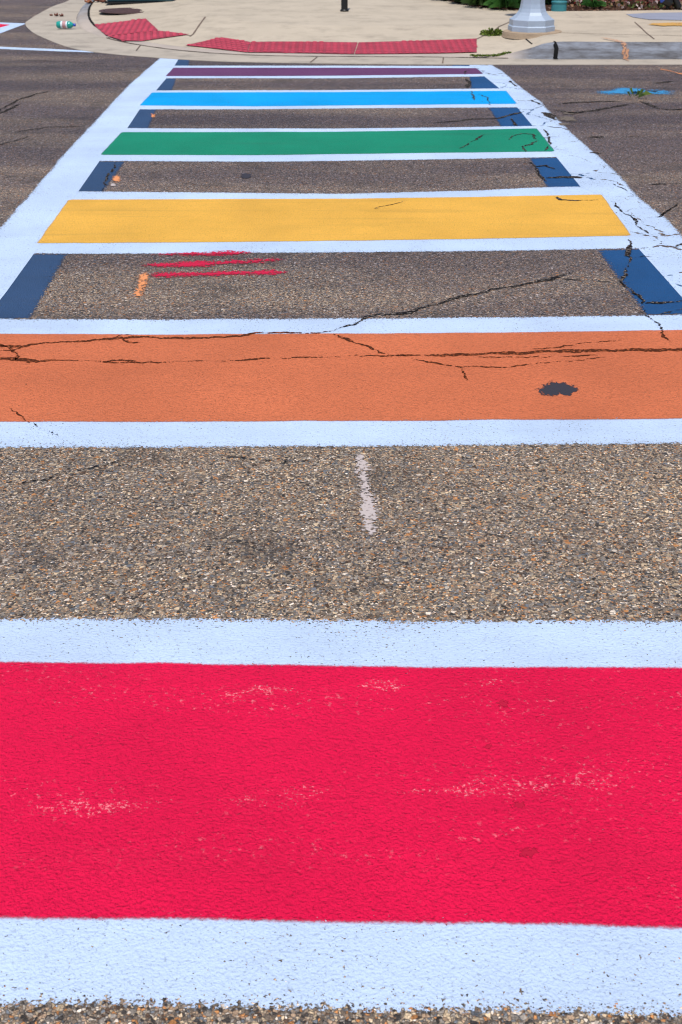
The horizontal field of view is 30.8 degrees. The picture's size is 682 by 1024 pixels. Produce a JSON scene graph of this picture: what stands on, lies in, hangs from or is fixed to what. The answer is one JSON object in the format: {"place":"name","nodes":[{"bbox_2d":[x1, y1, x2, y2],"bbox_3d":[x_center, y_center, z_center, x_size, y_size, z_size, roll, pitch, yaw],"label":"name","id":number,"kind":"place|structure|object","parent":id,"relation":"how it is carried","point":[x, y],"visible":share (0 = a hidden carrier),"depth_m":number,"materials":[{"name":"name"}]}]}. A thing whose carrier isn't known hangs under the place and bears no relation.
{"place":"outdoors","nodes":[
{"label":"outdoors","id":0,"kind":"place"},
{"bbox_2d":[105,0,172,3],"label":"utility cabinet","id":1,"kind":"object","parent":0,"point":[128,1],"visible":0.85,"depth_m":17.23,"materials":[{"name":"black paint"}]},
{"bbox_2d":[0,0,681,1023],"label":"road","id":2,"kind":"structure","parent":0,"point":[534,532],"depth_m":3.78,"materials":[{"name":"grey asphalt"}]},
{"bbox_2d":[0,22,24,32],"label":"crosswalk stripe","id":3,"kind":"object","parent":2,"relation":"on","point":[4,27],"visible":1,"depth_m":15.75,"materials":[{"name":"white paint"}]},
{"bbox_2d":[0,254,66,318],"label":"painted block","id":4,"kind":"structure","parent":2,"relation":"on","point":[14,303],"depth_m":5.51,"materials":[{"name":"blue paint"}]},
{"bbox_2d":[0,47,87,51],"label":"crosswalk line","id":5,"kind":"object","parent":2,"relation":"on","point":[19,48],"visible":1,"depth_m":13.46,"materials":[{"name":"white paint"}]},
{"bbox_2d":[0,58,177,298],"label":"crosswalk border line","id":6,"kind":"object","parent":2,"relation":"on","point":[57,181],"visible":1,"depth_m":7.55,"materials":[{"name":"white paint"}]},
{"bbox_2d":[65,161,123,191],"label":"painted block","id":7,"kind":"structure","parent":2,"relation":"on","point":[95,180],"depth_m":7.61,"materials":[{"name":"blue paint"}]},
{"bbox_2d":[112,175,119,181],"bbox_3d":[-1.367,-2.034,7.545,0.074,0.001,0.339,-4,27,-8],"label":"spray spot","id":8,"kind":"object","parent":2,"relation":"on","point":[116,178],"visible":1,"depth_m":7.54,"materials":[{"name":"brown paint"}]},
{"bbox_2d":[121,109,155,127],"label":"painted block","id":9,"kind":"structure","parent":2,"relation":"on","point":[140,120],"depth_m":9.45,"materials":[{"name":"blue paint"}]},
{"bbox_2d":[134,272,150,297],"bbox_3d":[-0.895,-1.018,5.540,0.092,0.001,0.450,-1,27,-3],"label":"spray line","id":10,"kind":"object","parent":2,"relation":"on","point":[145,277],"visible":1,"depth_m":5.56,"materials":[{"name":"brown paint"}]},
{"bbox_2d":[155,78,176,89],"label":"painted block","id":11,"kind":"structure","parent":2,"relation":"on","point":[165,85],"depth_m":11.08,"materials":[{"name":"blue paint"}]},
{"bbox_2d":[172,60,189,65],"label":"painted block","id":12,"kind":"structure","parent":2,"relation":"on","point":[182,62],"depth_m":12.48,"materials":[{"name":"blue paint"}]},
{"bbox_2d":[143,258,284,267],"bbox_3d":[-0.593,-1.181,5.862,0.750,0.001,0.146,-4,27,-8],"label":"spray line","id":13,"kind":"object","parent":2,"relation":"on","point":[191,263],"visible":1,"depth_m":5.85,"materials":[{"name":"red paint"}]},
{"bbox_2d":[150,269,287,277],"bbox_3d":[-0.575,-1.099,5.700,0.693,0.001,0.137,-2,27,-3],"label":"spray line","id":14,"kind":"object","parent":2,"relation":"on","point":[218,273],"visible":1,"depth_m":5.70,"materials":[{"name":"red paint"}]},
{"bbox_2d":[241,173,251,177],"bbox_3d":[-0.585,-2.072,7.619,0.074,0.001,0.163,0,27,0],"label":"tar spot","id":15,"kind":"object","parent":2,"relation":"on","point":[245,175],"visible":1,"depth_m":7.62,"materials":[{"name":"grey"}]},
{"bbox_2d":[166,66,482,77],"bbox_3d":[-0.120,-4.222,11.863,3.212,0.001,0.913,0,27,0],"label":"crosswalk stripe","id":16,"kind":"object","parent":2,"relation":"on","point":[301,71],"visible":1,"depth_m":11.87,"materials":[{"name":"paint"}]},
{"bbox_2d":[140,88,515,108],"bbox_3d":[-0.095,-3.473,10.387,3.214,0.001,1.160,0,27,0],"label":"crosswalk stripe","id":17,"kind":"object","parent":2,"relation":"on","point":[298,99],"visible":1,"depth_m":10.32,"materials":[{"name":"blue paint"}]},
{"bbox_2d":[100,126,564,161],"bbox_3d":[-0.060,-2.570,8.605,3.179,0.001,1.348,0,27,0],"label":"crosswalk stripe","id":18,"kind":"object","parent":2,"relation":"on","point":[250,145],"visible":1,"depth_m":8.53,"materials":[{"name":"green paint"}]},
{"bbox_2d":[32,186,646,253],"bbox_3d":[-0.043,-1.595,6.681,3.131,0.001,1.514,0,27,0],"label":"crosswalk stripe","id":19,"kind":"object","parent":2,"relation":"on","point":[87,222],"visible":1,"depth_m":6.56,"materials":[{"name":"yellow paint"}]},
{"bbox_2d":[152,250,250,255],"bbox_3d":[-0.662,-1.254,6.006,0.595,0.001,0.128,-3,27,-5],"label":"spray line","id":20,"kind":"object","parent":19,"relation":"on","point":[227,252],"visible":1,"depth_m":6.01,"materials":[{"name":"red paint"}]},
{"bbox_2d":[0,617,681,1017],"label":"crosswalk stripe","id":21,"kind":"object","parent":2,"relation":"on","point":[560,741],"visible":1,"depth_m":2.39,"materials":[{"name":"paint"}]},
{"bbox_2d":[0,315,681,447],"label":"crosswalk stripe","id":22,"kind":"object","parent":2,"relation":"on","point":[114,400],"visible":1,"depth_m":4.45,"materials":[{"name":"orange paint"}]},
{"bbox_2d":[535,382,577,395],"bbox_3d":[0.763,-0.436,4.391,0.141,0.001,0.168,19,33,33],"label":"tar spot","id":23,"kind":"object","parent":22,"relation":"on","point":[562,388],"visible":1,"depth_m":4.39,"materials":[{"name":"grey"}]},
{"bbox_2d":[25,0,681,64],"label":"gutter","id":24,"kind":"object","parent":2,"relation":"on","point":[43,25],"visible":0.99,"depth_m":12.89,"materials":[{"name":"concrete"}]},
{"bbox_2d":[56,21,75,27],"bbox_3d":[-3.403,-6.032,15.319,0.241,0.084,0.084,4,27,7],"label":"plastic bottle","id":25,"kind":"object","parent":24,"relation":"on","point":[64,24],"visible":1,"depth_m":15.29,"materials":[{"name":"green plastic"}]},
{"bbox_2d":[607,38,628,60],"bbox_3d":[2.854,-4.787,12.782,0.166,0.161,0.876,-7,28,-14],"label":"spray line","id":26,"kind":"object","parent":24,"relation":"on","point":[626,53],"visible":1,"depth_m":12.67,"materials":[{"name":"brown paint"}]},
{"bbox_2d":[354,452,380,534],"bbox_3d":[0.071,-0.060,3.651,0.094,0.001,0.635,-1,27,-3],"label":"chalk line","id":27,"kind":"object","parent":2,"relation":"on","point":[368,504],"visible":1,"depth_m":3.59,"materials":[{"name":"grey paint"}]},
{"bbox_2d":[76,0,681,58],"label":"kerb","id":28,"kind":"structure","parent":2,"relation":"on","point":[607,50],"depth_m":12.70,"materials":[{"name":"concrete"}]},
{"bbox_2d":[470,51,511,56],"bbox_3d":[1.562,-4.737,12.808,0.461,0.047,0.098,-7,28,-14],"label":"weed strip","id":29,"kind":"object","parent":28,"relation":"on","point":[488,55],"visible":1,"depth_m":12.78,"materials":[{"name":"green plant"}]},
{"bbox_2d":[469,77,507,88],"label":"painted block","id":30,"kind":"structure","parent":2,"relation":"on","point":[481,82],"depth_m":11.16,"materials":[{"name":"blue paint"}]},
{"bbox_2d":[489,107,548,126],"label":"painted block","id":31,"kind":"structure","parent":2,"relation":"on","point":[519,119],"depth_m":9.53,"materials":[{"name":"blue paint"}]},
{"bbox_2d":[532,158,598,186],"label":"painted block","id":32,"kind":"structure","parent":2,"relation":"on","point":[558,166],"depth_m":7.68,"materials":[{"name":"blue paint"}]},
{"bbox_2d":[470,65,681,296],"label":"crosswalk border line","id":33,"kind":"object","parent":2,"relation":"on","point":[581,165],"visible":1,"depth_m":7.37,"materials":[{"name":"white paint"}]},
{"bbox_2d":[596,88,673,94],"bbox_3d":[2.562,-3.632,10.696,0.892,0.001,0.590,0,27,0],"label":"spray line","id":34,"kind":"object","parent":2,"relation":"on","point":[621,90],"visible":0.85,"depth_m":10.72,"materials":[{"name":"blue paint"}]},
{"bbox_2d":[627,88,650,96],"bbox_3d":[2.506,-3.504,10.351,0.204,0.083,0.094,-5,27,-10],"label":"road weed","id":35,"kind":"object","parent":2,"relation":"on","point":[640,93],"visible":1,"depth_m":10.36,"materials":[{"name":"green plant"}]},
{"bbox_2d":[599,249,681,314],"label":"painted block","id":36,"kind":"structure","parent":2,"relation":"on","point":[644,276],"depth_m":5.59,"materials":[{"name":"blue paint"}]},
{"bbox_2d":[87,0,681,54],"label":"sidewalk","id":37,"kind":"structure","parent":0,"point":[185,17],"depth_m":13.87,"materials":[{"name":"concrete"}]},
{"bbox_2d":[99,8,143,13],"bbox_3d":[-2.824,-6.692,16.506,0.810,0.011,0.810,0,27,0],"label":"manhole cover","id":38,"kind":"object","parent":37,"relation":"on","point":[122,10],"visible":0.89,"depth_m":16.42,"materials":[{"name":"metal"}]},
{"bbox_2d":[95,18,186,40],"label":"tactile paving","id":39,"kind":"structure","parent":37,"relation":"on","point":[144,27],"depth_m":14.66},
{"bbox_2d":[187,37,476,53],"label":"tactile paving","id":40,"kind":"structure","parent":37,"relation":"on","point":[429,46],"depth_m":13.23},
{"bbox_2d":[479,28,502,35],"bbox_3d":[1.675,-5.294,13.663,0.308,0.109,0.160,0,27,0],"label":"weed clump","id":41,"kind":"object","parent":37,"relation":"on","point":[492,32],"visible":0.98,"depth_m":13.64,"materials":[{"name":"green plant"}]},
{"bbox_2d":[501,0,561,39],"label":"lamp post","id":42,"kind":"object","parent":37,"relation":"on","point":[530,19],"visible":0.97,"depth_m":13.38,"materials":[{"name":"metal"}]},
{"bbox_2d":[186,0,681,27],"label":"sidewalk plaza","id":43,"kind":"structure","parent":0,"point":[379,12],"depth_m":15.36,"materials":[{"name":"concrete"}]},
{"bbox_2d":[340,0,348,10],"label":"black post","id":44,"kind":"object","parent":43,"relation":"on","point":[344,5],"visible":1,"depth_m":15.67,"materials":[{"name":"metal"}]},
{"bbox_2d":[447,0,681,10],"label":"mulch bed","id":45,"kind":"object","parent":43,"relation":"on","point":[574,8],"visible":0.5,"depth_m":15.94,"materials":[{"name":"brown wood"}]},
{"bbox_2d":[460,0,488,5],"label":"leafy clump","id":46,"kind":"object","parent":45,"relation":"on","point":[474,2],"visible":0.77,"depth_m":16.10,"materials":[{"name":"green plant"}]},
{"bbox_2d":[481,0,519,7],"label":"leafy clump","id":47,"kind":"object","parent":45,"relation":"on","point":[501,3],"visible":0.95,"depth_m":15.81,"materials":[{"name":"green plant"}]},
{"bbox_2d":[545,0,566,4],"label":"shrub","id":48,"kind":"object","parent":45,"relation":"on","point":[548,2],"visible":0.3,"depth_m":16.42,"materials":[{"name":"green plant"}]},
{"bbox_2d":[551,0,566,11],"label":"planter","id":49,"kind":"object","parent":45,"relation":"on","point":[558,5],"visible":0.95,"depth_m":15.71,"materials":[{"name":"teal plastic"}]},
{"bbox_2d":[580,0,605,7],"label":"leafy clump","id":50,"kind":"object","parent":45,"relation":"on","point":[592,3],"visible":1,"depth_m":15.86,"materials":[{"name":"green plant"}]},
{"bbox_2d":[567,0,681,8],"bbox_3d":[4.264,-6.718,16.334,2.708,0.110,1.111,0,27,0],"label":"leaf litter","id":51,"kind":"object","parent":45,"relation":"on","point":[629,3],"visible":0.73,"depth_m":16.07,"materials":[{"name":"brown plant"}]},
{"bbox_2d":[660,0,681,8],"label":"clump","id":52,"kind":"object","parent":45,"relation":"on","point":[668,4],"visible":1,"depth_m":15.86,"materials":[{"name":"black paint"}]},
{"bbox_2d":[573,0,681,3],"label":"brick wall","id":53,"kind":"structure","parent":43,"relation":"on","point":[624,1],"depth_m":16.52,"materials":[{"name":"brick"}]},
{"bbox_2d":[627,12,681,19],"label":"concrete patch","id":54,"kind":"object","parent":43,"relation":"on","point":[668,16],"visible":1,"depth_m":15.07,"materials":[{"name":"white concrete"}]},
{"bbox_2d":[650,22,681,25],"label":"spray line","id":55,"kind":"object","parent":43,"relation":"on","point":[670,23],"visible":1,"depth_m":14.18,"materials":[{"name":"yellow"}]}
]}

